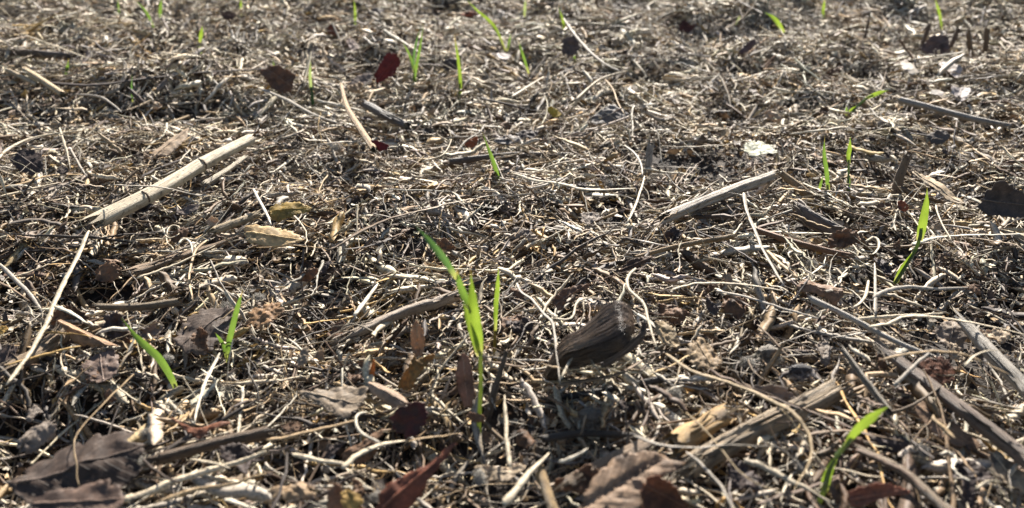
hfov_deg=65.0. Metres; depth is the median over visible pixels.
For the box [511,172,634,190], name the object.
straw
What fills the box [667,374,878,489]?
broken stalk
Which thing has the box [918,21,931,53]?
broken stalk
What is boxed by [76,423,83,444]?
straw
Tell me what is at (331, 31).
fallen leaf
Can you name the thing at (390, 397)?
fallen leaf
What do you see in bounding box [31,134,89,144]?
straw
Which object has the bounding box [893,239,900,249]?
leaf scrap
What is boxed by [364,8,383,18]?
fallen leaf
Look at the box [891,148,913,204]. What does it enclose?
broken stalk
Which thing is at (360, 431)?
straw
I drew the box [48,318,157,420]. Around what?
straw
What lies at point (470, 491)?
straw
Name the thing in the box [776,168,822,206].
broken stalk
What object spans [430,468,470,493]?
straw
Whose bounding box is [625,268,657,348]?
straw
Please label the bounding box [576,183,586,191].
leaf scrap
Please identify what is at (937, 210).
straw
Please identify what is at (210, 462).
straw
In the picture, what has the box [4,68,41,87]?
broken stalk
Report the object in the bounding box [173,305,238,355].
fallen leaf
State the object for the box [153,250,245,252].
straw
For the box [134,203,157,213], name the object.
leaf scrap
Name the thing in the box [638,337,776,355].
straw
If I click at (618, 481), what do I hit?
fallen leaf
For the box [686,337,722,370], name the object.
fallen leaf
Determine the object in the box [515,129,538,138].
leaf scrap
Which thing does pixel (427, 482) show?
straw
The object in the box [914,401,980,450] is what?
fallen leaf
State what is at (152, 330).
leaf scrap
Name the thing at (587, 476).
leaf scrap
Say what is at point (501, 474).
leaf scrap
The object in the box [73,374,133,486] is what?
straw
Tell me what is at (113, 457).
fallen leaf
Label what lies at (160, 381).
straw
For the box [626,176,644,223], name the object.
straw
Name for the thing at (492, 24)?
grass seedling
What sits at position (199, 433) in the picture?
fallen leaf
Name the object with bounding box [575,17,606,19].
straw
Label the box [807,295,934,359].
broken stalk
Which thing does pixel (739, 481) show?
leaf scrap
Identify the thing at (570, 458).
straw
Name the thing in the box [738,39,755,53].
fallen leaf
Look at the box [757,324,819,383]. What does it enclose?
straw
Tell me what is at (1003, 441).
broken stalk
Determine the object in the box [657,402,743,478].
broken stalk
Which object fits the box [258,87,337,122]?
straw
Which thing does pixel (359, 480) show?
straw
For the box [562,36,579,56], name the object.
fallen leaf
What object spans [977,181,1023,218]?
fallen leaf
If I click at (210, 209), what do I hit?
straw
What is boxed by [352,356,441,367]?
straw
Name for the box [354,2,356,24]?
grass seedling
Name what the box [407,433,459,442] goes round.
straw
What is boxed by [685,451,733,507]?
straw
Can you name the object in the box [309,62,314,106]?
grass seedling
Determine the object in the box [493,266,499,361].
grass seedling
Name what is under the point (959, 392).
straw
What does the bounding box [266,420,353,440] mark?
straw
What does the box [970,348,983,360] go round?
leaf scrap
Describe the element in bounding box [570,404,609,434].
fuzzy pod
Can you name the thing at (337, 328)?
leaf scrap
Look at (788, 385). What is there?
straw
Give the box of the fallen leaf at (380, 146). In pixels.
[371,140,389,150]
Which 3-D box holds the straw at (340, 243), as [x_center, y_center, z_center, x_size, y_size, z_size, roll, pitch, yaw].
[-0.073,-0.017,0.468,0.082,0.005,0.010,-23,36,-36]
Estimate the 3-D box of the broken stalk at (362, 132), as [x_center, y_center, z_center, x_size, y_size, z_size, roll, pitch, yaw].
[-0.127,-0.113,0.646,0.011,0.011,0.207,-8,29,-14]
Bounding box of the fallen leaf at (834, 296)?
[796,279,842,306]
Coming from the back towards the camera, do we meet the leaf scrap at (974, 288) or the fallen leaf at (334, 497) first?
the leaf scrap at (974, 288)
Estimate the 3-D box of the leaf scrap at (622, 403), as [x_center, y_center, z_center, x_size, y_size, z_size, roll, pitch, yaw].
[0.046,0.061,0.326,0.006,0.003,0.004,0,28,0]
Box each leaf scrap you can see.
[17,420,56,454]
[26,404,42,421]
[49,304,88,329]
[85,369,103,381]
[102,311,129,340]
[104,389,116,401]
[109,192,117,199]
[117,337,130,346]
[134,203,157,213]
[140,319,163,338]
[153,101,161,109]
[156,77,167,92]
[169,227,187,245]
[190,327,208,352]
[204,216,219,226]
[219,442,263,473]
[224,456,234,473]
[268,481,315,503]
[281,421,302,432]
[295,267,317,281]
[296,346,309,366]
[314,346,324,360]
[320,260,331,273]
[323,442,344,458]
[326,319,346,337]
[337,143,343,152]
[340,429,383,466]
[347,82,363,92]
[347,373,361,382]
[351,479,363,498]
[360,116,373,119]
[436,238,456,251]
[460,222,477,232]
[467,412,485,423]
[473,463,525,481]
[486,274,499,281]
[500,121,513,129]
[500,314,522,331]
[501,317,533,335]
[509,287,526,298]
[512,227,532,235]
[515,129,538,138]
[515,429,535,448]
[552,464,598,494]
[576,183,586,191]
[580,212,601,224]
[619,400,633,410]
[657,302,689,325]
[662,226,681,243]
[704,284,716,292]
[705,297,719,315]
[720,240,731,244]
[720,295,748,319]
[721,273,732,282]
[725,458,765,491]
[751,384,795,403]
[764,110,781,122]
[815,341,832,366]
[818,106,828,113]
[825,422,844,438]
[827,228,860,248]
[828,66,843,75]
[839,431,873,455]
[865,135,874,140]
[866,432,911,453]
[874,257,891,275]
[874,352,888,371]
[877,330,897,346]
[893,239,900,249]
[913,259,922,266]
[931,222,941,230]
[949,342,964,360]
[951,457,991,482]
[960,476,976,507]
[962,284,980,294]
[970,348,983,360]
[979,328,1011,343]
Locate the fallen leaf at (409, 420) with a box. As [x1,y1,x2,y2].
[389,401,428,437]
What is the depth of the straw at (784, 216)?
0.49 m
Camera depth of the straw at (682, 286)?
0.39 m
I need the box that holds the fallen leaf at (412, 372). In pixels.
[398,354,434,391]
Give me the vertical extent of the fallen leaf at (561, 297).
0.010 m
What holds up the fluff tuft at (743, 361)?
on the straw litter
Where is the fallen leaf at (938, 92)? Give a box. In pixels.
[931,89,944,95]
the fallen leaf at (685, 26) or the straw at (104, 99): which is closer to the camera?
the straw at (104, 99)
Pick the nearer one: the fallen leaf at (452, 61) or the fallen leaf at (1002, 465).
the fallen leaf at (1002, 465)
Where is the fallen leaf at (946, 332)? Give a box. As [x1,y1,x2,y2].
[933,321,967,350]
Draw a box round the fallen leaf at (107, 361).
[81,349,119,382]
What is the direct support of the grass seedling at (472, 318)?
on the straw litter
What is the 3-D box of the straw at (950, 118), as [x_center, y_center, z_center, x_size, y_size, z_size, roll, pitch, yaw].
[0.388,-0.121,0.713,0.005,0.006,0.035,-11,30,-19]
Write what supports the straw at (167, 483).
on the straw litter
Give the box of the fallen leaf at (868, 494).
[847,482,910,506]
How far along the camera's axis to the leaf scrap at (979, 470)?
0.29 m
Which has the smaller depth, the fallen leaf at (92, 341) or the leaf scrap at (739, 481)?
the leaf scrap at (739, 481)
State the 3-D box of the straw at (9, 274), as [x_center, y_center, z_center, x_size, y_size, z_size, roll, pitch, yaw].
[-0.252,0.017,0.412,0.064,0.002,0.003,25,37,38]
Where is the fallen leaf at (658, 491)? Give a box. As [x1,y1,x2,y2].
[640,475,688,507]
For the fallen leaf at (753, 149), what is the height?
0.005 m
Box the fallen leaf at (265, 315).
[245,303,284,330]
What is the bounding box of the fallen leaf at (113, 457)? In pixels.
[7,430,144,503]
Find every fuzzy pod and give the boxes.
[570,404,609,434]
[752,342,786,366]
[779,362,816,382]
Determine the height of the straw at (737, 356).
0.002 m
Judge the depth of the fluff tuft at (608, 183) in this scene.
0.53 m
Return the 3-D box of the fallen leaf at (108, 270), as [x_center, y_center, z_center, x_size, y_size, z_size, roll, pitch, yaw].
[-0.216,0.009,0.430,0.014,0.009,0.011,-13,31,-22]
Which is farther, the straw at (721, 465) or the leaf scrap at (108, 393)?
the leaf scrap at (108, 393)
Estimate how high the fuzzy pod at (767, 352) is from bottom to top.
0.010 m
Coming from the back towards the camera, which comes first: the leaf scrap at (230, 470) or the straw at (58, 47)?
the straw at (58, 47)
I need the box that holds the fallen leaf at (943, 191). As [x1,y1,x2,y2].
[912,171,964,203]
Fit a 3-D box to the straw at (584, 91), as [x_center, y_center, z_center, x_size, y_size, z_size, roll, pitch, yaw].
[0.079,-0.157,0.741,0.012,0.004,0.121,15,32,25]
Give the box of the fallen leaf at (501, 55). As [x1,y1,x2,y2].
[496,52,510,59]
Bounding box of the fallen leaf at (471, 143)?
[464,136,477,147]
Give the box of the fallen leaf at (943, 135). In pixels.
[927,130,950,144]
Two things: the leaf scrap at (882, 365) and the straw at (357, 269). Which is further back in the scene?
the straw at (357, 269)
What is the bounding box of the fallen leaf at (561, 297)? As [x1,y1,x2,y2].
[552,283,589,310]
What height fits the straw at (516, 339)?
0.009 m
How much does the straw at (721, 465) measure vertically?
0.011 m
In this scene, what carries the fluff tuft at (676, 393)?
on the straw litter
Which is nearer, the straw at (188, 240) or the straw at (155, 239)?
the straw at (188, 240)
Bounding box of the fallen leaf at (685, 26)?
[679,20,697,32]
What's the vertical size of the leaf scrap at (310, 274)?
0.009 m
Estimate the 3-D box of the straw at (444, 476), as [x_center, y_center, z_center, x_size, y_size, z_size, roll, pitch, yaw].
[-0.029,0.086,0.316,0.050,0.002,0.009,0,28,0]
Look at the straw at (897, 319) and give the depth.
0.36 m
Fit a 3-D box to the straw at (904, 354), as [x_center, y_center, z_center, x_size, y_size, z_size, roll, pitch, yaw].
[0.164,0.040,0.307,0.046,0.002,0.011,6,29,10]
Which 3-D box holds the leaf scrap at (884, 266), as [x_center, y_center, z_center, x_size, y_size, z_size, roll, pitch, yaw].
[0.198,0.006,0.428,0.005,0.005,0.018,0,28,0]
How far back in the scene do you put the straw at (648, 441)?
0.28 m
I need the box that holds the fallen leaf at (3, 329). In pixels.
[0,326,8,334]
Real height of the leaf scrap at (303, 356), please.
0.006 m
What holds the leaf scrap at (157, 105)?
on the straw litter
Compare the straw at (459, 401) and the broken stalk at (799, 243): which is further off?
the broken stalk at (799, 243)
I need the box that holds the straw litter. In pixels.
[0,0,1023,507]
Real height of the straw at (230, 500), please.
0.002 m
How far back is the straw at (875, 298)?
0.39 m
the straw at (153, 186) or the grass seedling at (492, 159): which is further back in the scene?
the grass seedling at (492, 159)
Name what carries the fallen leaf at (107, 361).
on the straw litter
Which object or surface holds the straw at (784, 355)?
on the straw litter
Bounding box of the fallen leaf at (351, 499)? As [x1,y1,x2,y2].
[340,490,363,507]
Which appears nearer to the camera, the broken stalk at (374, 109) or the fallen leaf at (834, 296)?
the fallen leaf at (834, 296)
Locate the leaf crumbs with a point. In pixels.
(382, 480)
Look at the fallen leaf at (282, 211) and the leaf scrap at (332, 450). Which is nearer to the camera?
the leaf scrap at (332, 450)
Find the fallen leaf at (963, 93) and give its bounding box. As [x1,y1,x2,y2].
[951,86,970,101]
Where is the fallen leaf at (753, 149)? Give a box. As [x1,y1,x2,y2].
[743,140,777,157]
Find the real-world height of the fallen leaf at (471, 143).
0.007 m
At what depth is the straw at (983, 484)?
0.28 m
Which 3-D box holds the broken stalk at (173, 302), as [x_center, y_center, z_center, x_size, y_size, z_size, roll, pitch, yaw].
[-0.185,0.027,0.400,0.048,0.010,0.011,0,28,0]
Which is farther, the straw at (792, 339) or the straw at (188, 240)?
the straw at (188, 240)
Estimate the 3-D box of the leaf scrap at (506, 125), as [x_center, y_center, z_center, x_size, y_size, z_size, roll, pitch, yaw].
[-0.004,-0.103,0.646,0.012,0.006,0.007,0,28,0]
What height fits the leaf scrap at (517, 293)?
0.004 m
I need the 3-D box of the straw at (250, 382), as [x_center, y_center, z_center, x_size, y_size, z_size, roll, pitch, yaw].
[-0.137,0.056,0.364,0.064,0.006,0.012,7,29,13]
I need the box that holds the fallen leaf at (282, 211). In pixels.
[269,202,311,221]
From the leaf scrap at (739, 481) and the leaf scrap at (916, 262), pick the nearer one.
the leaf scrap at (739, 481)
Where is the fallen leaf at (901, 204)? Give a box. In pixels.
[897,200,908,211]
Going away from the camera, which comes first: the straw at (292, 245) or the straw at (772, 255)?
the straw at (772, 255)
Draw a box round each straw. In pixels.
[0,130,81,158]
[0,174,83,187]
[0,182,58,197]
[0,263,42,312]
[0,282,30,301]
[0,415,72,445]
[0,484,9,498]
[6,230,89,384]
[6,346,79,365]
[10,440,87,458]
[14,251,76,276]
[16,310,103,320]
[20,33,98,62]
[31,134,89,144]
[43,192,70,235]
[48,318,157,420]
[51,68,264,86]
[54,305,88,323]
[59,127,69,167]
[61,243,95,273]
[67,337,169,361]
[70,148,86,176]
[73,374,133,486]
[74,94,121,112]
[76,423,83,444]
[114,184,203,197]
[117,361,196,397]
[120,490,210,507]
[124,451,265,502]
[126,237,213,241]
[137,245,214,278]
[146,420,265,451]
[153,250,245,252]
[154,473,265,503]
[157,363,278,384]
[163,225,179,247]
[177,238,192,253]
[184,460,222,507]
[188,240,206,300]
[190,459,229,468]
[194,353,219,424]
[200,491,224,507]
[203,191,247,213]
[209,258,260,260]
[210,259,250,311]
[221,346,261,410]
[224,498,254,507]
[237,291,322,319]
[237,387,244,432]
[253,189,271,224]
[256,245,327,248]
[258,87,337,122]
[264,462,370,491]
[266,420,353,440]
[292,453,344,464]
[302,158,323,192]
[317,356,333,484]
[318,244,339,274]
[323,463,372,507]
[327,204,446,251]
[328,402,429,438]
[332,261,428,277]
[340,352,348,379]
[341,368,353,478]
[341,440,405,468]
[345,468,375,491]
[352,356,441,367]
[352,469,449,486]
[353,284,377,315]
[354,411,381,443]
[355,269,376,293]
[364,422,409,471]
[367,460,481,507]
[373,189,446,217]
[377,465,500,478]
[378,456,431,507]
[386,333,468,475]
[392,439,402,480]
[398,106,424,117]
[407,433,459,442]
[415,481,554,502]
[418,302,523,381]
[422,139,451,161]
[424,488,537,497]
[426,481,466,507]
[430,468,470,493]
[443,353,472,445]
[447,362,478,427]
[454,195,517,198]
[457,124,484,151]
[472,498,583,503]
[473,380,529,384]
[474,129,534,136]
[482,145,558,147]
[482,356,613,368]
[483,431,525,455]
[502,453,548,505]
[503,395,511,467]
[506,334,519,362]
[509,33,533,46]
[510,76,543,97]
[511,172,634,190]
[514,196,520,216]
[515,367,599,383]
[516,283,560,383]
[522,367,545,370]
[538,147,573,174]
[543,364,639,370]
[552,297,599,319]
[558,358,646,386]
[558,448,587,462]
[560,358,601,379]
[563,18,620,71]
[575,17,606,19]
[575,70,627,100]
[580,293,584,322]
[580,368,634,392]
[584,264,644,277]
[589,222,627,228]
[604,79,625,116]
[607,390,622,448]
[621,206,697,219]
[624,145,642,176]
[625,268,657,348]
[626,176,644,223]
[630,105,638,150]
[634,435,804,470]
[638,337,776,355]
[644,399,662,450]
[652,221,733,235]
[664,140,744,147]
[665,78,710,94]
[666,173,686,203]
[666,353,812,485]
[668,473,726,507]
[669,282,782,290]
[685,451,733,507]
[686,412,779,489]
[694,266,745,327]
[704,302,798,316]
[709,414,746,470]
[715,274,767,294]
[716,290,818,318]
[718,346,773,384]
[722,349,838,363]
[722,358,789,367]
[726,411,869,443]
[734,409,748,427]
[738,379,806,395]
[738,400,817,465]
[740,320,841,377]
[743,193,784,286]
[747,385,817,404]
[756,475,838,504]
[757,123,802,128]
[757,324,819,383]
[762,289,787,313]
[765,214,797,219]
[767,250,798,278]
[770,308,908,324]
[776,317,874,343]
[789,126,846,134]
[792,119,812,123]
[800,267,879,319]
[806,429,901,440]
[808,354,876,356]
[812,37,855,37]
[823,382,879,409]
[838,208,912,235]
[847,295,916,307]
[851,289,949,313]
[852,236,880,254]
[852,280,868,307]
[855,449,926,492]
[856,95,892,109]
[858,313,942,320]
[868,392,1023,472]
[869,315,1023,334]
[872,285,967,299]
[873,263,876,315]
[877,163,907,179]
[880,350,1010,374]
[893,349,932,385]
[911,233,1023,244]
[918,476,1023,494]
[935,205,952,242]
[937,113,963,125]
[939,450,969,480]
[943,473,968,507]
[947,140,990,160]
[951,387,980,477]
[955,382,975,405]
[955,395,1020,409]
[963,430,993,444]
[964,350,1007,366]
[967,349,1017,399]
[969,259,1021,285]
[975,480,1003,489]
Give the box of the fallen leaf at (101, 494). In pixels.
[31,478,124,507]
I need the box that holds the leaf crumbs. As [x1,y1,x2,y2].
[0,0,1023,507]
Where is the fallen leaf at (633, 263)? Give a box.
[620,256,654,271]
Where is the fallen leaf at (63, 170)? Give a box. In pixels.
[56,165,68,173]
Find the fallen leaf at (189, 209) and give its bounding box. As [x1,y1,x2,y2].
[176,204,199,214]
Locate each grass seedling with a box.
[65,58,68,73]
[122,319,176,388]
[136,1,153,27]
[158,0,161,16]
[199,27,202,53]
[216,291,242,362]
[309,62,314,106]
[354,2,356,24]
[403,27,422,81]
[416,227,482,431]
[454,35,461,101]
[467,0,510,50]
[482,132,499,185]
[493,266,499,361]
[518,41,528,73]
[558,7,564,32]
[764,12,784,33]
[816,406,888,504]
[818,139,829,193]
[822,0,824,19]
[845,90,887,114]
[846,137,851,190]
[893,191,928,283]
[935,0,941,28]
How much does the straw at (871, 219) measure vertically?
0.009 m
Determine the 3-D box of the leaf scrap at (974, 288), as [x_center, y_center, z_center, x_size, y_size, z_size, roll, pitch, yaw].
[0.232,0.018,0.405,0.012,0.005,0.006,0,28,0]
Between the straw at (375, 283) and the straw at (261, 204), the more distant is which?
the straw at (261, 204)
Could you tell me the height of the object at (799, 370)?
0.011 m
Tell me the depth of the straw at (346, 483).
0.29 m
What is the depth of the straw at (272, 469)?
0.30 m
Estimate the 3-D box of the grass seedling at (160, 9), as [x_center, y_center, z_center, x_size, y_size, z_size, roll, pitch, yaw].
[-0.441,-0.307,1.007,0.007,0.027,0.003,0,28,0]
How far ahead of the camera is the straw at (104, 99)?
0.69 m
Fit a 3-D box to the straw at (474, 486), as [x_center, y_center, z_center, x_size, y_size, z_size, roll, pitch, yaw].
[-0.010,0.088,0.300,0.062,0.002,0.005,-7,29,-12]
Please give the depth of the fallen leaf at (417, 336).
0.36 m
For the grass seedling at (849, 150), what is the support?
on the straw litter
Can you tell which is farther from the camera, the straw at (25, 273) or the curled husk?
the straw at (25, 273)
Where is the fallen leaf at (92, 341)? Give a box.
[57,319,118,347]
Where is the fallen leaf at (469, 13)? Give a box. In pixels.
[460,11,476,16]
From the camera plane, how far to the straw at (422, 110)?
0.71 m
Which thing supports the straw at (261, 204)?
on the straw litter
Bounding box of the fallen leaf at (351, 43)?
[346,37,359,50]
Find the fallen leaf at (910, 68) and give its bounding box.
[900,60,918,75]
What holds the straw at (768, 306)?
on the straw litter
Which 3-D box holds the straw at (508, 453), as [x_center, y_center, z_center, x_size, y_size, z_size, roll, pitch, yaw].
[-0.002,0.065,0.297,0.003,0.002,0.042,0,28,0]
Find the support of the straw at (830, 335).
on the straw litter
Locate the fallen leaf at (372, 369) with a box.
[369,359,374,374]
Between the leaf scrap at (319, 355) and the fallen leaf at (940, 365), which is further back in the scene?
the leaf scrap at (319, 355)
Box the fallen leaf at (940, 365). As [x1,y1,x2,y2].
[918,356,955,384]
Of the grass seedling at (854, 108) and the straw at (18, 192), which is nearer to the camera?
the straw at (18, 192)
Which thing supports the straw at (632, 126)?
on the straw litter
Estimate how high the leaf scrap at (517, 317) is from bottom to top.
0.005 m
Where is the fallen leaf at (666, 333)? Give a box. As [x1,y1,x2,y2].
[654,321,679,347]
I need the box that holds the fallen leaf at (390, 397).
[368,382,408,407]
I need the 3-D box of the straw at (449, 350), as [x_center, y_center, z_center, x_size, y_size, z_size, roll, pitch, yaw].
[-0.019,0.040,0.376,0.067,0.013,0.004,-25,37,-38]
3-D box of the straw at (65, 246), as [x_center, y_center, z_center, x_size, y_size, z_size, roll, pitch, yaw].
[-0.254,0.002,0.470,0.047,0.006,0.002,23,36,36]
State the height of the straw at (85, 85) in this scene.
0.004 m
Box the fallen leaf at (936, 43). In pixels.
[919,34,949,55]
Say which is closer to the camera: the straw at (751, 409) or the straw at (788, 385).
the straw at (751, 409)
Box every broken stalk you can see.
[0,45,77,59]
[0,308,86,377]
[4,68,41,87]
[20,67,66,98]
[80,131,261,229]
[89,297,186,315]
[115,233,245,296]
[140,425,283,469]
[199,155,247,185]
[199,209,268,239]
[309,286,504,387]
[339,82,377,156]
[357,100,412,145]
[445,152,574,170]
[483,346,508,421]
[532,463,567,507]
[534,430,650,442]
[536,434,664,499]
[549,372,671,400]
[629,234,738,260]
[635,162,784,253]
[644,136,654,175]
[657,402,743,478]
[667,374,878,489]
[751,227,864,259]
[775,197,870,248]
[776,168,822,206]
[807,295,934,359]
[839,343,902,427]
[847,443,950,507]
[855,334,1023,473]
[863,17,869,42]
[868,337,934,399]
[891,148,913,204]
[892,97,1013,130]
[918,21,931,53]
[947,26,960,53]
[954,310,1023,406]
[965,27,973,57]
[981,22,990,55]
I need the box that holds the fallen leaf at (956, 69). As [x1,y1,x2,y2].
[939,62,962,77]
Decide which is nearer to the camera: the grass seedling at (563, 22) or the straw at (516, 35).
the straw at (516, 35)
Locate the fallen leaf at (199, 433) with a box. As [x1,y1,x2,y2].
[171,418,230,438]
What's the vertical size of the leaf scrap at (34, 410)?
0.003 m
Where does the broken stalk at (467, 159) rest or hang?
on the straw litter
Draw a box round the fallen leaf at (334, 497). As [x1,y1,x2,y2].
[326,483,347,507]
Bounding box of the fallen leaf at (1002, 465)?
[988,449,1023,492]
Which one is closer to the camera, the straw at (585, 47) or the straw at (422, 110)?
the straw at (422, 110)
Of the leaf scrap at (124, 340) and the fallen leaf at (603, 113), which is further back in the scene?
the fallen leaf at (603, 113)
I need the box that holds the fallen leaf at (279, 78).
[260,65,295,94]
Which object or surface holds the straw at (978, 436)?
on the straw litter
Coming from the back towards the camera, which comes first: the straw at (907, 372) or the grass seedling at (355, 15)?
the grass seedling at (355, 15)
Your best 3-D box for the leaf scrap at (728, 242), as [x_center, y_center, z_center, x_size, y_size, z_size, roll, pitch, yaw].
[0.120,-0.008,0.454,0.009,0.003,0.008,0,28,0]
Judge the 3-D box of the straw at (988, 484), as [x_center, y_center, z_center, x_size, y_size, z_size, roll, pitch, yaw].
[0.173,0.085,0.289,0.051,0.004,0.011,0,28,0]
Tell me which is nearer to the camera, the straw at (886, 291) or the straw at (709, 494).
the straw at (709, 494)
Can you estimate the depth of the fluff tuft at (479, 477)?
0.29 m
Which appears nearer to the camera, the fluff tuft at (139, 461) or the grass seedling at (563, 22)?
the fluff tuft at (139, 461)
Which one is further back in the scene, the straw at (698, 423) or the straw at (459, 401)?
the straw at (459, 401)
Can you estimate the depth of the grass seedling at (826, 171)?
0.54 m
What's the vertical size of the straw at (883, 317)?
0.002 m
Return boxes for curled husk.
[542,300,646,384]
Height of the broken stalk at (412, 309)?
0.028 m
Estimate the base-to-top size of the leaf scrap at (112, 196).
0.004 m
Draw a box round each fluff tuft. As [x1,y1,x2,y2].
[136,452,147,466]
[137,425,150,441]
[163,354,174,363]
[218,298,233,311]
[250,291,265,302]
[330,143,344,156]
[367,489,380,503]
[471,467,486,485]
[604,179,613,187]
[666,383,683,400]
[738,355,759,367]
[804,258,818,267]
[908,439,931,459]
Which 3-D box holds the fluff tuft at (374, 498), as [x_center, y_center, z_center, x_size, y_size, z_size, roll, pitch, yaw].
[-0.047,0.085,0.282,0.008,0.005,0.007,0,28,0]
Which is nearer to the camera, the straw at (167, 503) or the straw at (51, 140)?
the straw at (167, 503)
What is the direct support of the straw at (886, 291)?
on the straw litter
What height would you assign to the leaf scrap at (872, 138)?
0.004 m
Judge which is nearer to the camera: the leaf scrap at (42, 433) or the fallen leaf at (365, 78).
the leaf scrap at (42, 433)
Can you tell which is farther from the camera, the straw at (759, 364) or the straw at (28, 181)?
the straw at (28, 181)
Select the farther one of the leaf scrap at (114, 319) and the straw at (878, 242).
the straw at (878, 242)
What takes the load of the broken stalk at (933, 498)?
on the straw litter
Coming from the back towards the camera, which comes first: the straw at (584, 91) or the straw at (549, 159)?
the straw at (584, 91)
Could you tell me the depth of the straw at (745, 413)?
0.32 m
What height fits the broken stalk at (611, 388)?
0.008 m
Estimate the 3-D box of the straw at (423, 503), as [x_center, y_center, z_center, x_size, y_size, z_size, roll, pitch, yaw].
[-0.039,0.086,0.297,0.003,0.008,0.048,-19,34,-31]
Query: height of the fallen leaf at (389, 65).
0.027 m
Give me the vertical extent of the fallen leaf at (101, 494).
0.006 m
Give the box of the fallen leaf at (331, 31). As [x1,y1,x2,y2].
[327,24,338,35]
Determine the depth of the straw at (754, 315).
0.39 m
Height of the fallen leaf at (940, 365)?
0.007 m
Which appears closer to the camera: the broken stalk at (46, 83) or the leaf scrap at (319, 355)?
the leaf scrap at (319, 355)
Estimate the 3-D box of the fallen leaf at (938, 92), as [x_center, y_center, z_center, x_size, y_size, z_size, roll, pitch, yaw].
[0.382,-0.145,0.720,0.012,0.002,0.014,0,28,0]
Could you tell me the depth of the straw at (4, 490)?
0.31 m
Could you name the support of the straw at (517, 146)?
on the straw litter
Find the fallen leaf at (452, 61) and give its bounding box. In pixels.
[440,58,457,70]
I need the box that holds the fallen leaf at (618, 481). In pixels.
[579,450,685,507]
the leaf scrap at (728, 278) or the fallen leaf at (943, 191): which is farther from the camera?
the fallen leaf at (943, 191)
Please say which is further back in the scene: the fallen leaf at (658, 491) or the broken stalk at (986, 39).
the broken stalk at (986, 39)
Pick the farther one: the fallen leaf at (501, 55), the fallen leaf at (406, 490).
the fallen leaf at (501, 55)
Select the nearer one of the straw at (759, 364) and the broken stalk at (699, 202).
the straw at (759, 364)
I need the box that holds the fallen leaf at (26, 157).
[9,148,44,175]
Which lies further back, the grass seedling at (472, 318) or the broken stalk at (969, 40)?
the broken stalk at (969, 40)
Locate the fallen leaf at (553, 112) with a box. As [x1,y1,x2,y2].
[547,106,560,117]
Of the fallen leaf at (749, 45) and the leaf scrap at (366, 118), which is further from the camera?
the fallen leaf at (749, 45)
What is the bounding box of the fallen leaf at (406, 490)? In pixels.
[375,442,456,507]
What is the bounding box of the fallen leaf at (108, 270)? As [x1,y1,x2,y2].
[94,260,121,282]
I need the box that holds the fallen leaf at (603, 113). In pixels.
[590,104,628,125]
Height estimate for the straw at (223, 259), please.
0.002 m
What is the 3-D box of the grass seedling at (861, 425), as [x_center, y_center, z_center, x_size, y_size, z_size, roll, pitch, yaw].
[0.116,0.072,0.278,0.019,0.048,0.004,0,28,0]
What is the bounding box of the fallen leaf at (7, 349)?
[0,344,17,381]
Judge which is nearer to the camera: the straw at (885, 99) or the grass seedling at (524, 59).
the straw at (885, 99)
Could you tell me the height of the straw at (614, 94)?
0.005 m
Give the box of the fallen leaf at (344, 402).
[298,385,367,419]
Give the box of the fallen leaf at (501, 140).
[493,135,521,144]
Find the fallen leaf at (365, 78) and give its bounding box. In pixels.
[348,73,371,85]
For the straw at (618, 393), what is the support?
on the straw litter
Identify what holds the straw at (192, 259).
on the straw litter
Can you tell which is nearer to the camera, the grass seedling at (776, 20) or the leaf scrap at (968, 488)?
the leaf scrap at (968, 488)
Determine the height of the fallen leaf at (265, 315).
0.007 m
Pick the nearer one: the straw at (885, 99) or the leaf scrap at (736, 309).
the leaf scrap at (736, 309)
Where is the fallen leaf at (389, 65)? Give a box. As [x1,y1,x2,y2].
[373,52,400,82]
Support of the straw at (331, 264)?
on the straw litter
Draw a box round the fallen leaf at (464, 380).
[455,353,474,407]
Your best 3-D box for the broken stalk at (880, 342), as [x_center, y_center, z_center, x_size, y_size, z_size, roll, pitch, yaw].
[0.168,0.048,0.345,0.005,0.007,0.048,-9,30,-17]
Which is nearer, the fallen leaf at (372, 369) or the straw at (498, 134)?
the fallen leaf at (372, 369)
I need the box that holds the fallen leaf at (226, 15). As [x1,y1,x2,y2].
[221,11,236,19]
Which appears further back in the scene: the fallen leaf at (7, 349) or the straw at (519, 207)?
the straw at (519, 207)
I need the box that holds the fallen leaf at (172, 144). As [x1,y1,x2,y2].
[149,128,188,156]
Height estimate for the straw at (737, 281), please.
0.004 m
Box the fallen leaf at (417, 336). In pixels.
[410,320,424,356]
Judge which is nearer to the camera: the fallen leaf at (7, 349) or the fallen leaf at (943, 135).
the fallen leaf at (7, 349)
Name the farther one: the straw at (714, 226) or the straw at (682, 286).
the straw at (714, 226)
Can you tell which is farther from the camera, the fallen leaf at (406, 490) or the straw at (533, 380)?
the straw at (533, 380)
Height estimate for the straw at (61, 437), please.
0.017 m
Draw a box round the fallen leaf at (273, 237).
[244,224,304,247]

